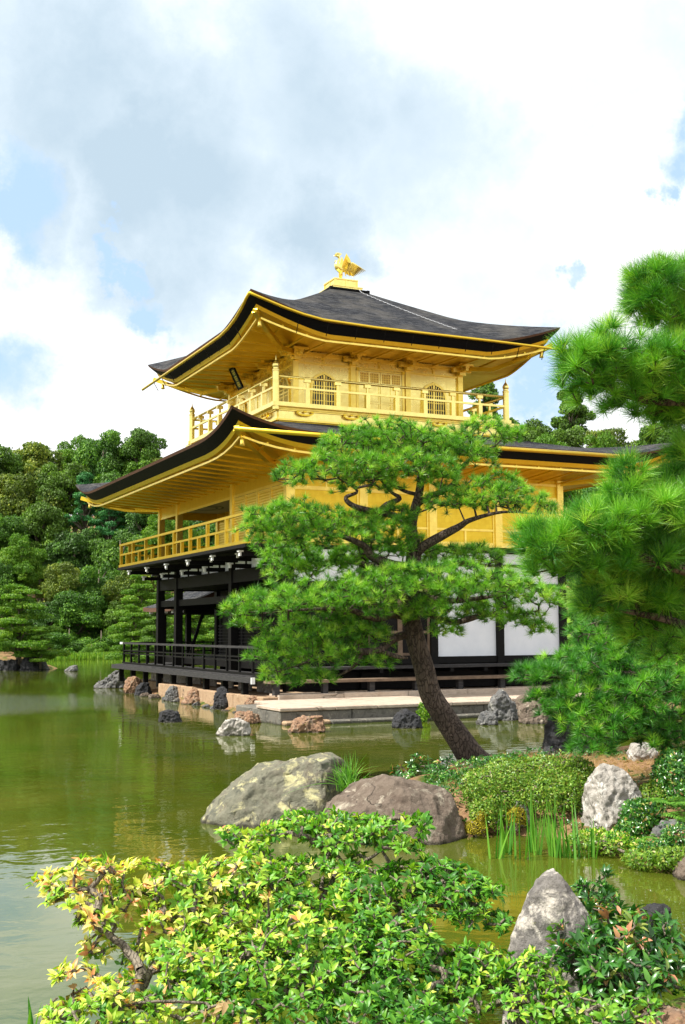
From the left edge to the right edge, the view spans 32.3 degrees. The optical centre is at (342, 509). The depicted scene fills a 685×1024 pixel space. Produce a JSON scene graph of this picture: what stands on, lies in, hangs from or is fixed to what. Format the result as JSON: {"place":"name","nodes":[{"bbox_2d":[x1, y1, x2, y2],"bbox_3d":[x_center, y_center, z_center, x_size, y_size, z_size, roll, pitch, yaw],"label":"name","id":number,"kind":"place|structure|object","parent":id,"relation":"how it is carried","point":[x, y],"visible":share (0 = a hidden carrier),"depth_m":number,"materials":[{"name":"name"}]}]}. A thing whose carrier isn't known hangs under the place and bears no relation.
{"place":"outdoors","nodes":[
{"label":"outdoors","id":0,"kind":"place"},
{"bbox_2d":[38,983,234,1023],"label":"withered plant","id":1,"kind":"object","parent":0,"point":[223,1006],"visible":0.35,"depth_m":4.96,"materials":[{"name":"brown plant"}]},
{"bbox_2d":[0,655,684,1023],"bbox_3d":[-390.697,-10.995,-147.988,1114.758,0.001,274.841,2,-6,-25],"label":"pond","id":2,"kind":"structure","parent":0,"point":[88,769],"depth_m":14.03,"materials":[{"name":"liquid"}]},
{"bbox_2d":[20,657,40,670],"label":"rock","id":3,"kind":"object","parent":2,"relation":"in","point":[26,664],"visible":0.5,"depth_m":61.06,"materials":[{"name":"stone"}]},
{"bbox_2d":[20,626,61,668],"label":"garden pine","id":4,"kind":"object","parent":3,"relation":"on","point":[42,637],"visible":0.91,"depth_m":61.17,"materials":[{"name":"green plant"}]},
{"bbox_2d":[49,651,135,660],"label":"reeds","id":5,"kind":"object","parent":2,"relation":"on","point":[85,655],"visible":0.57,"depth_m":85.32,"materials":[{"name":"green plant"}]},
{"bbox_2d":[94,670,125,687],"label":"rock","id":6,"kind":"object","parent":2,"relation":"in","point":[111,680],"visible":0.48,"depth_m":42.50,"materials":[{"name":"grey stone"}]},
{"bbox_2d":[123,676,141,693],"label":"rock","id":7,"kind":"object","parent":2,"relation":"in","point":[131,683],"visible":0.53,"depth_m":38.88,"materials":[{"name":"beige stone"}]},
{"bbox_2d":[158,709,181,722],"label":"rock","id":8,"kind":"object","parent":2,"relation":"in","point":[168,716],"visible":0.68,"depth_m":26.60,"materials":[{"name":"stone"}]},
{"bbox_2d":[216,718,250,735],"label":"rock","id":9,"kind":"object","parent":2,"relation":"on","point":[235,727],"visible":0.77,"depth_m":23.20,"materials":[{"name":"stone"}]},
{"bbox_2d":[233,711,261,723],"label":"rock","id":10,"kind":"object","parent":2,"relation":"in","point":[250,717],"visible":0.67,"depth_m":26.19,"materials":[{"name":"beige stone"}]},
{"bbox_2d":[287,715,325,732],"bbox_3d":[-0.731,4.456,23.982,0.778,0.556,0.464,0,-6,-4],"label":"rock","id":11,"kind":"object","parent":2,"relation":"on","point":[308,724],"visible":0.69,"depth_m":23.84,"materials":[{"name":"beige stone"}]},
{"bbox_2d":[392,709,422,728],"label":"rock","id":12,"kind":"object","parent":2,"relation":"in","point":[405,719],"visible":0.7,"depth_m":24.73,"materials":[{"name":"stone"}]},
{"bbox_2d":[464,819,487,836],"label":"moss clump","id":13,"kind":"object","parent":2,"relation":"on","point":[475,831],"visible":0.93,"depth_m":11.77,"materials":[{"name":"yellow plant"}]},
{"bbox_2d":[475,710,497,724],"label":"rock","id":14,"kind":"object","parent":2,"relation":"in","point":[486,717],"visible":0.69,"depth_m":25.47,"materials":[{"name":"grey stone"}]},
{"bbox_2d":[485,808,512,858],"bbox_3d":[1.449,2.939,10.680,0.283,0.502,0.139,-5,-7,37],"label":"iris clump","id":15,"kind":"object","parent":2,"relation":"on","point":[500,850],"visible":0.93,"depth_m":10.71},
{"bbox_2d":[488,689,518,720],"bbox_3d":[3.684,4.568,27.077,0.712,0.923,1.042,-1,-6,6],"label":"rock","id":16,"kind":"object","parent":2,"relation":"on","point":[502,706],"visible":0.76,"depth_m":26.73,"materials":[{"name":"grey stone"}]},
{"bbox_2d":[517,701,548,723],"bbox_3d":[4.239,4.577,26.024,0.753,0.738,0.796,-1,-6,5],"label":"rock","id":17,"kind":"object","parent":2,"relation":"on","point":[524,714],"visible":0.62,"depth_m":25.78,"materials":[{"name":"brown stone"}]},
{"bbox_2d":[524,788,544,851],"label":"iris clump","id":18,"kind":"object","parent":2,"relation":"on","point":[533,828],"visible":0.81,"depth_m":11.03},
{"bbox_2d":[543,796,564,857],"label":"iris clump","id":19,"kind":"object","parent":2,"relation":"on","point":[554,851],"visible":0.97,"depth_m":10.78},
{"bbox_2d":[551,802,572,857],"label":"iris clump","id":20,"kind":"object","parent":2,"relation":"on","point":[567,850],"visible":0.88,"depth_m":10.72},
{"bbox_2d":[568,799,589,859],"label":"iris clump","id":21,"kind":"object","parent":2,"relation":"on","point":[575,834],"visible":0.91,"depth_m":10.74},
{"bbox_2d":[0,504,684,1021],"bbox_3d":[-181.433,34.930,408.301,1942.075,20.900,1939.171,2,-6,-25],"label":"ground","id":22,"kind":"structure","parent":0,"point":[462,808],"depth_m":12.40,"materials":[{"name":"soil"}]},
{"bbox_2d":[0,659,22,670],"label":"rock","id":23,"kind":"object","parent":22,"relation":"on","point":[10,665],"visible":0.4,"depth_m":61.71,"materials":[{"name":"stone"}]},
{"bbox_2d":[0,583,70,668],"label":"garden pine","id":24,"kind":"object","parent":23,"relation":"on","point":[17,642],"visible":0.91,"depth_m":61.85,"materials":[{"name":"green plant"}]},
{"bbox_2d":[0,561,27,629],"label":"broadleaf tree","id":25,"kind":"object","parent":22,"relation":"on","point":[7,577],"visible":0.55,"depth_m":97.77,"materials":[{"name":"green plant"}]},
{"bbox_2d":[0,513,32,551],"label":"broadleaf tree","id":26,"kind":"object","parent":22,"relation":"on","point":[9,527],"visible":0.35,"depth_m":107.55,"materials":[{"name":"green plant"}]},
{"bbox_2d":[0,444,32,485],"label":"broadleaf tree","id":27,"kind":"object","parent":22,"relation":"on","point":[7,458],"visible":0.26,"depth_m":125.21,"materials":[{"name":"green plant"}]},
{"bbox_2d":[0,532,47,587],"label":"broadleaf tree","id":28,"kind":"object","parent":22,"relation":"on","point":[27,557],"visible":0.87,"depth_m":99.02,"materials":[{"name":"green plant"}]},
{"bbox_2d":[0,472,65,601],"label":"broadleaf tree","id":29,"kind":"object","parent":22,"relation":"on","point":[16,498],"visible":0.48,"depth_m":115.95,"materials":[{"name":"green plant"}]},
{"bbox_2d":[9,441,66,495],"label":"broadleaf tree","id":30,"kind":"object","parent":22,"relation":"on","point":[37,456],"visible":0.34,"depth_m":127.53,"materials":[{"name":"green plant"}]},
{"bbox_2d":[20,499,70,609],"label":"broadleaf tree","id":31,"kind":"object","parent":22,"relation":"on","point":[44,522],"visible":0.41,"depth_m":110.23,"materials":[{"name":"green plant"}]},
{"bbox_2d":[26,600,64,649],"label":"broadleaf tree","id":32,"kind":"object","parent":22,"relation":"on","point":[53,607],"visible":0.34,"depth_m":94.81,"materials":[{"name":"green plant"}]},
{"bbox_2d":[35,561,86,603],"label":"broadleaf tree","id":33,"kind":"object","parent":22,"relation":"on","point":[61,576],"visible":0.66,"depth_m":97.69,"materials":[{"name":"green plant"}]},
{"bbox_2d":[34,461,92,532],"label":"broadleaf tree","id":34,"kind":"object","parent":22,"relation":"on","point":[63,483],"visible":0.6,"depth_m":118.24,"materials":[{"name":"green plant"}]},
{"bbox_2d":[46,629,95,652],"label":"rounded shrub","id":35,"kind":"object","parent":22,"relation":"on","point":[59,641],"visible":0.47,"depth_m":92.07,"materials":[{"name":"green plant"}]},
{"bbox_2d":[56,434,85,532],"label":"broadleaf tree","id":36,"kind":"object","parent":22,"relation":"on","point":[68,451],"visible":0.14,"depth_m":133.09,"materials":[{"name":"green plant"}]},
{"bbox_2d":[42,526,102,570],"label":"broadleaf tree","id":37,"kind":"object","parent":22,"relation":"on","point":[71,547],"visible":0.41,"depth_m":108.35,"materials":[{"name":"green plant"}]},
{"bbox_2d":[51,588,109,639],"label":"broadleaf tree","id":38,"kind":"object","parent":22,"relation":"on","point":[81,616],"visible":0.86,"depth_m":94.61,"materials":[{"name":"green plant"}]},
{"bbox_2d":[64,471,100,531],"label":"conifer tree","id":39,"kind":"object","parent":22,"relation":"on","point":[83,511],"visible":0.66,"depth_m":113.13,"materials":[{"name":"green plant"}]},
{"bbox_2d":[65,630,121,651],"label":"rounded shrub","id":40,"kind":"object","parent":22,"relation":"on","point":[105,643],"visible":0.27,"depth_m":92.13,"materials":[{"name":"green plant"}]},
{"bbox_2d":[71,560,120,634],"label":"broadleaf tree","id":41,"kind":"object","parent":22,"relation":"on","point":[92,577],"visible":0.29,"depth_m":97.40,"materials":[{"name":"green plant"}]},
{"bbox_2d":[71,429,126,510],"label":"broadleaf tree","id":42,"kind":"object","parent":22,"relation":"on","point":[94,456],"visible":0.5,"depth_m":121.18,"materials":[{"name":"green plant"}]},
{"bbox_2d":[95,480,125,542],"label":"conifer tree","id":43,"kind":"object","parent":22,"relation":"on","point":[107,531],"visible":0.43,"depth_m":111.99,"materials":[{"name":"green plant"}]},
{"bbox_2d":[93,469,128,544],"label":"broadleaf tree","id":44,"kind":"object","parent":22,"relation":"on","point":[104,477],"visible":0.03,"depth_m":114.50,"materials":[{"name":"green plant"}]},
{"bbox_2d":[98,600,130,650],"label":"broadleaf tree","id":45,"kind":"object","parent":22,"relation":"on","point":[109,620],"visible":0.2,"depth_m":93.70,"materials":[{"name":"green plant"}]},
{"bbox_2d":[87,531,152,576],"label":"broadleaf tree","id":46,"kind":"object","parent":22,"relation":"on","point":[108,550],"visible":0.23,"depth_m":106.86,"materials":[{"name":"green plant"}]},
{"bbox_2d":[100,571,155,608],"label":"broadleaf tree","id":47,"kind":"object","parent":22,"relation":"on","point":[124,582],"visible":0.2,"depth_m":96.47,"materials":[{"name":"green plant"}]},
{"bbox_2d":[104,604,153,662],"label":"garden pine","id":48,"kind":"object","parent":22,"relation":"on","point":[135,613],"visible":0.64,"depth_m":56.55,"materials":[{"name":"green plant"}]},
{"bbox_2d":[112,512,157,557],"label":"broadleaf tree","id":49,"kind":"object","parent":22,"relation":"on","point":[137,523],"visible":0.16,"depth_m":109.96,"materials":[{"name":"green plant"}]},
{"bbox_2d":[108,426,167,476],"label":"broadleaf tree","id":50,"kind":"object","parent":22,"relation":"on","point":[140,448],"visible":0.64,"depth_m":120.37,"materials":[{"name":"green plant"}]},
{"bbox_2d":[107,575,172,655],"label":"garden pine","id":51,"kind":"object","parent":22,"relation":"on","point":[138,585],"visible":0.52,"depth_m":59.58,"materials":[{"name":"green plant"}]},
{"bbox_2d":[128,612,173,662],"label":"garden pine","id":52,"kind":"object","parent":22,"relation":"on","point":[150,629],"visible":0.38,"depth_m":55.70,"materials":[{"name":"green plant"}]},
{"bbox_2d":[141,512,188,593],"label":"broadleaf tree","id":53,"kind":"object","parent":22,"relation":"on","point":[153,528],"visible":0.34,"depth_m":94.88,"materials":[{"name":"green plant"}]},
{"bbox_2d":[143,591,213,678],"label":"fishing pavilion","id":54,"kind":"structure","parent":22,"relation":"on","point":[187,613],"depth_m":44.21,"materials":[{"name":"black wood"}]},
{"bbox_2d":[166,615,213,666],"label":"garden pine","id":55,"kind":"object","parent":22,"relation":"on","point":[204,635],"visible":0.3,"depth_m":61.22,"materials":[{"name":"green plant"}]},
{"bbox_2d":[213,686,228,709],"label":"rock","id":56,"kind":"object","parent":22,"relation":"on","point":[220,700],"visible":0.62,"depth_m":30.96,"materials":[{"name":"stone"}]},
{"bbox_2d":[23,804,516,1023],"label":"variegated shrub","id":57,"kind":"object","parent":22,"relation":"on","point":[256,938],"visible":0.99,"depth_m":5.48,"materials":[{"name":"green plant"}]},
{"bbox_2d":[200,752,348,827],"bbox_3d":[-0.695,3.156,13.002,1.723,0.941,1.436,2,-6,-25],"label":"rock","id":58,"kind":"object","parent":22,"relation":"on","point":[251,798],"visible":0.64,"depth_m":12.62,"materials":[{"name":"grey stone"}]},
{"bbox_2d":[279,752,376,796],"bbox_3d":[-0.070,2.809,12.578,0.965,0.486,1.329,-5,-7,36],"label":"grass tuft","id":59,"kind":"object","parent":58,"relation":"on","point":[349,777],"visible":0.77,"depth_m":12.65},
{"bbox_2d":[141,678,557,707],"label":"stone embankment","id":60,"kind":"structure","parent":22,"relation":"on","point":[234,696],"depth_m":32.80,"materials":[{"name":"stone"}]},
{"bbox_2d":[76,277,671,694],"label":"golden pavilion","id":61,"kind":"structure","parent":22,"relation":"on","point":[282,377],"depth_m":34.37,"materials":[{"name":"gold wood"}]},
{"bbox_2d":[279,378,289,401],"bbox_3d":[-1.769,-3.524,35.643,0.050,1.070,0.933,2,-6,-25],"label":"bell window","id":62,"kind":"structure","parent":61,"relation":"in","point":[284,393],"depth_m":35.56,"materials":[{"name":"gold metal"}]},
{"bbox_2d":[310,371,335,405],"bbox_3d":[-0.545,-3.575,35.202,0.933,1.070,0.050,2,-6,-25],"label":"bell window","id":63,"kind":"structure","parent":61,"relation":"in","point":[316,397],"depth_m":35.18,"materials":[{"name":"gold metal"}]},
{"bbox_2d":[295,586,358,657],"bbox_3d":[-0.428,2.985,31.165,1.920,1.880,0.070,2,-6,-25],"label":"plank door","id":64,"kind":"structure","parent":61,"relation":"in","point":[305,588],"depth_m":31.02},
{"bbox_2d":[334,253,364,277],"bbox_3d":[0.210,-7.960,39.111,1.095,0.997,0.560,2,-6,-25],"label":"phoenix statue","id":65,"kind":"object","parent":61,"relation":"on","point":[347,266],"visible":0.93,"depth_m":38.97,"materials":[{"name":"gold metal"}]},
{"bbox_2d":[359,371,379,408],"bbox_3d":[0.812,-3.460,35.835,0.720,1.435,0.035,2,-6,-25],"label":"door leaf","id":66,"kind":"structure","parent":61,"relation":"in","point":[364,376],"depth_m":35.87,"materials":[{"name":"gold metal"}]},
{"bbox_2d":[380,373,401,410],"bbox_3d":[1.482,-3.432,36.147,0.720,1.435,0.035,2,-6,-25],"label":"door leaf","id":67,"kind":"structure","parent":61,"relation":"in","point":[386,403],"depth_m":36.13,"materials":[{"name":"gold metal"}]},
{"bbox_2d":[368,588,429,656],"bbox_3d":[1.511,3.067,32.068,1.920,1.880,0.070,2,-6,-25],"label":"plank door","id":68,"kind":"structure","parent":61,"relation":"in","point":[396,624],"depth_m":32.02,"materials":[{"name":"wood"}]},
{"bbox_2d":[421,382,446,414],"bbox_3d":[2.845,-3.432,36.781,0.933,1.070,0.050,2,-6,-25],"label":"bell window","id":69,"kind":"structure","parent":61,"relation":"in","point":[434,407],"depth_m":36.81,"materials":[{"name":"gold metal"}]},
{"bbox_2d":[215,412,569,762],"bbox_3d":[0.705,1.276,16.635,4.867,5.492,3.070,-1,-6,4],"label":"leaning pine","id":70,"kind":"object","parent":22,"relation":"on","point":[407,574],"visible":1,"depth_m":16.44,"materials":[{"name":"green plant"}]},
{"bbox_2d":[324,774,466,844],"bbox_3d":[0.525,3.127,12.028,1.432,0.865,1.326,0,-6,-1],"label":"rock","id":71,"kind":"object","parent":22,"relation":"on","point":[383,794],"visible":0.52,"depth_m":11.71,"materials":[{"name":"grey stone"}]},
{"bbox_2d":[388,752,458,778],"bbox_3d":[1.046,3.370,15.274,0.948,0.466,0.830,2,-6,-25],"label":"waterside shrub","id":72,"kind":"object","parent":22,"relation":"on","point":[410,770],"visible":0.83,"depth_m":15.22,"materials":[{"name":"green plant"}]},
{"bbox_2d":[236,690,629,725],"bbox_3d":[3.194,5.219,29.196,11.301,1.121,3.088,2,-6,-25],"label":"landing stage","id":73,"kind":"object","parent":22,"relation":"on","point":[344,710],"visible":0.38,"depth_m":26.91,"materials":[{"name":"stone"}]},
{"bbox_2d":[269,684,601,699],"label":"stone curb","id":74,"kind":"structure","parent":22,"relation":"on","point":[352,694],"depth_m":30.07,"materials":[{"name":"stone"}]},
{"bbox_2d":[438,753,521,781],"bbox_3d":[1.812,3.259,14.928,0.934,0.339,1.685,-3,-6,26],"label":"shrub","id":75,"kind":"object","parent":22,"relation":"on","point":[452,774],"visible":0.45,"depth_m":15.01,"materials":[{"name":"green plant"}]},
{"bbox_2d":[467,382,499,418],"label":"conifer tree","id":76,"kind":"object","parent":22,"relation":"on","point":[487,389],"visible":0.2,"depth_m":77.35,"materials":[{"name":"green plant"}]},
{"bbox_2d":[505,805,527,830],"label":"moss clump","id":77,"kind":"object","parent":22,"relation":"on","point":[519,819],"visible":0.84,"depth_m":11.83,"materials":[{"name":"yellow plant"}]},
{"bbox_2d":[501,415,544,441],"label":"broadleaf tree","id":78,"kind":"object","parent":22,"relation":"on","point":[532,428],"visible":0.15,"depth_m":78.92,"materials":[{"name":"green plant"}]},
{"bbox_2d":[459,753,595,830],"bbox_3d":[2.018,2.976,12.611,1.418,0.656,1.895,-3,-6,22],"label":"clipped azalea","id":79,"kind":"object","parent":22,"relation":"on","point":[550,777],"visible":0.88,"depth_m":12.15,"materials":[{"name":"green plant"}]},
{"bbox_2d":[421,746,684,850],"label":"bank weeds","id":80,"kind":"object","parent":22,"relation":"on","point":[437,783],"visible":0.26,"depth_m":14.17,"materials":[{"name":"green plant"}]},
{"bbox_2d":[448,747,658,790],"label":"fallen needles","id":81,"kind":"object","parent":22,"relation":"on","point":[642,770],"visible":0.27,"depth_m":15.00,"materials":[{"name":"brown plant"}]},
{"bbox_2d":[534,431,574,500],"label":"broadleaf tree","id":82,"kind":"object","parent":22,"relation":"on","point":[544,438],"visible":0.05,"depth_m":63.35,"materials":[{"name":"green plant"}]},
{"bbox_2d":[502,868,613,1023],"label":"rock","id":83,"kind":"object","parent":22,"relation":"on","point":[551,896],"visible":0.34,"depth_m":5.59,"materials":[{"name":"stone"}]},
{"bbox_2d":[436,936,684,1023],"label":"yellow green shrub","id":84,"kind":"object","parent":22,"relation":"on","point":[539,1002],"visible":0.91,"depth_m":5.12,"materials":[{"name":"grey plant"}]},
{"bbox_2d":[537,425,585,507],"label":"broadleaf tree","id":85,"kind":"object","parent":22,"relation":"on","point":[569,437],"visible":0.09,"depth_m":76.08,"materials":[{"name":"green plant"}]},
{"bbox_2d":[539,714,590,755],"bbox_3d":[3.053,3.394,16.290,0.684,1.146,0.924,0,-6,-1],"label":"rock","id":86,"kind":"object","parent":22,"relation":"on","point":[552,739],"visible":0.23,"depth_m":16.07,"materials":[{"name":"stone"}]},
{"bbox_2d":[549,389,597,506],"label":"conifer tree","id":87,"kind":"object","parent":22,"relation":"on","point":[567,421],"visible":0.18,"depth_m":85.23,"materials":[{"name":"green plant"}]},
{"bbox_2d":[500,242,684,673],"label":"foreground pine","id":88,"kind":"object","parent":22,"relation":"on","point":[622,560],"visible":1,"depth_m":7.18,"materials":[{"name":"green plant"}]},
{"bbox_2d":[504,602,684,758],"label":"pine","id":89,"kind":"object","parent":22,"relation":"on","point":[659,724],"visible":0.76,"depth_m":12.43,"materials":[{"name":"green plant"}]},
{"bbox_2d":[504,998,684,1023],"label":"ground cover","id":90,"kind":"object","parent":22,"relation":"on","point":[567,1020],"visible":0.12,"depth_m":5.43,"materials":[{"name":"green plant"}]},
{"bbox_2d":[571,430,619,499],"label":"broadleaf tree","id":91,"kind":"object","parent":22,"relation":"on","point":[609,440],"visible":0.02,"depth_m":63.36,"materials":[{"name":"green plant"}]},
{"bbox_2d":[570,864,630,922],"bbox_3d":[1.352,2.324,6.082,0.361,0.913,0.441,2,-6,-25],"label":"upright shrub","id":92,"kind":"object","parent":22,"relation":"on","point":[605,893],"visible":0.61,"depth_m":6.15,"materials":[{"name":"green plant"}]},
{"bbox_2d":[579,763,641,830],"bbox_3d":[2.700,3.004,11.745,0.633,0.960,0.803,0,-6,-5],"label":"rock","id":93,"kind":"object","parent":22,"relation":"on","point":[609,790],"visible":0.52,"depth_m":11.58,"materials":[{"name":"stone"}]},
{"bbox_2d":[585,427,639,447],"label":"broadleaf tree","id":94,"kind":"object","parent":22,"relation":"on","point":[619,434],"visible":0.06,"depth_m":83.50,"materials":[{"name":"green plant"}]},
{"bbox_2d":[544,900,684,1014],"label":"broad leaved shrub","id":95,"kind":"object","parent":22,"relation":"on","point":[645,959],"visible":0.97,"depth_m":5.34,"materials":[{"name":"green plant"}]},
{"bbox_2d":[580,826,648,850],"bbox_3d":[2.568,3.059,10.931,0.453,0.216,0.942,2,-6,-25],"label":"yellow bank plant","id":96,"kind":"object","parent":22,"relation":"on","point":[622,837],"visible":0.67,"depth_m":10.81,"materials":[{"name":"green plant"}]},
{"bbox_2d":[561,827,684,870],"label":"bank edge plants","id":97,"kind":"object","parent":22,"relation":"on","point":[664,856],"visible":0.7,"depth_m":10.16,"materials":[{"name":"green plant"}]},
{"bbox_2d":[612,796,662,837],"bbox_3d":[2.760,2.884,11.056,0.512,0.392,0.525,2,-6,-25],"label":"fern bush","id":98,"kind":"object","parent":22,"relation":"on","point":[634,820],"visible":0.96,"depth_m":10.93,"materials":[{"name":"green plant"}]},
{"bbox_2d":[626,742,657,760],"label":"rock","id":99,"kind":"object","parent":22,"relation":"on","point":[633,752],"visible":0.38,"depth_m":15.14,"materials":[{"name":"stone"}]},
{"bbox_2d":[625,822,684,857],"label":"mossy bank plant","id":100,"kind":"object","parent":22,"relation":"on","point":[665,839],"visible":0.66,"depth_m":10.37,"materials":[{"name":"green plant"}]},
{"bbox_2d":[636,903,673,970],"bbox_3d":[1.859,2.692,7.069,0.213,0.669,0.305,1,-6,-9],"label":"rock","id":101,"kind":"object","parent":22,"relation":"on","point":[654,907],"visible":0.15,"depth_m":7.02,"materials":[{"name":"stone"}]},
{"bbox_2d":[639,772,675,805],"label":"bank azalea","id":102,"kind":"object","parent":22,"relation":"on","point":[649,787],"visible":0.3,"depth_m":11.90,"materials":[{"name":"green plant"}]},
{"bbox_2d":[635,421,682,471],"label":"broadleaf tree","id":103,"kind":"object","parent":22,"relation":"on","point":[655,436],"visible":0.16,"depth_m":78.51,"materials":[{"name":"green plant"}]},
{"bbox_2d":[635,1003,684,1023],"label":"rock","id":104,"kind":"object","parent":22,"relation":"on","point":[673,1015],"visible":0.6,"depth_m":5.09,"materials":[{"name":"orange stone"}]},
{"bbox_2d":[649,745,684,807],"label":"bank shrub","id":105,"kind":"object","parent":22,"relation":"on","point":[670,759],"visible":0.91,"depth_m":11.74,"materials":[{"name":"green plant"}]},
{"bbox_2d":[0,0,684,515],"label":"sky","id":106,"kind":"structure","parent":0,"point":[163,163],"materials":[{"name":"white"}]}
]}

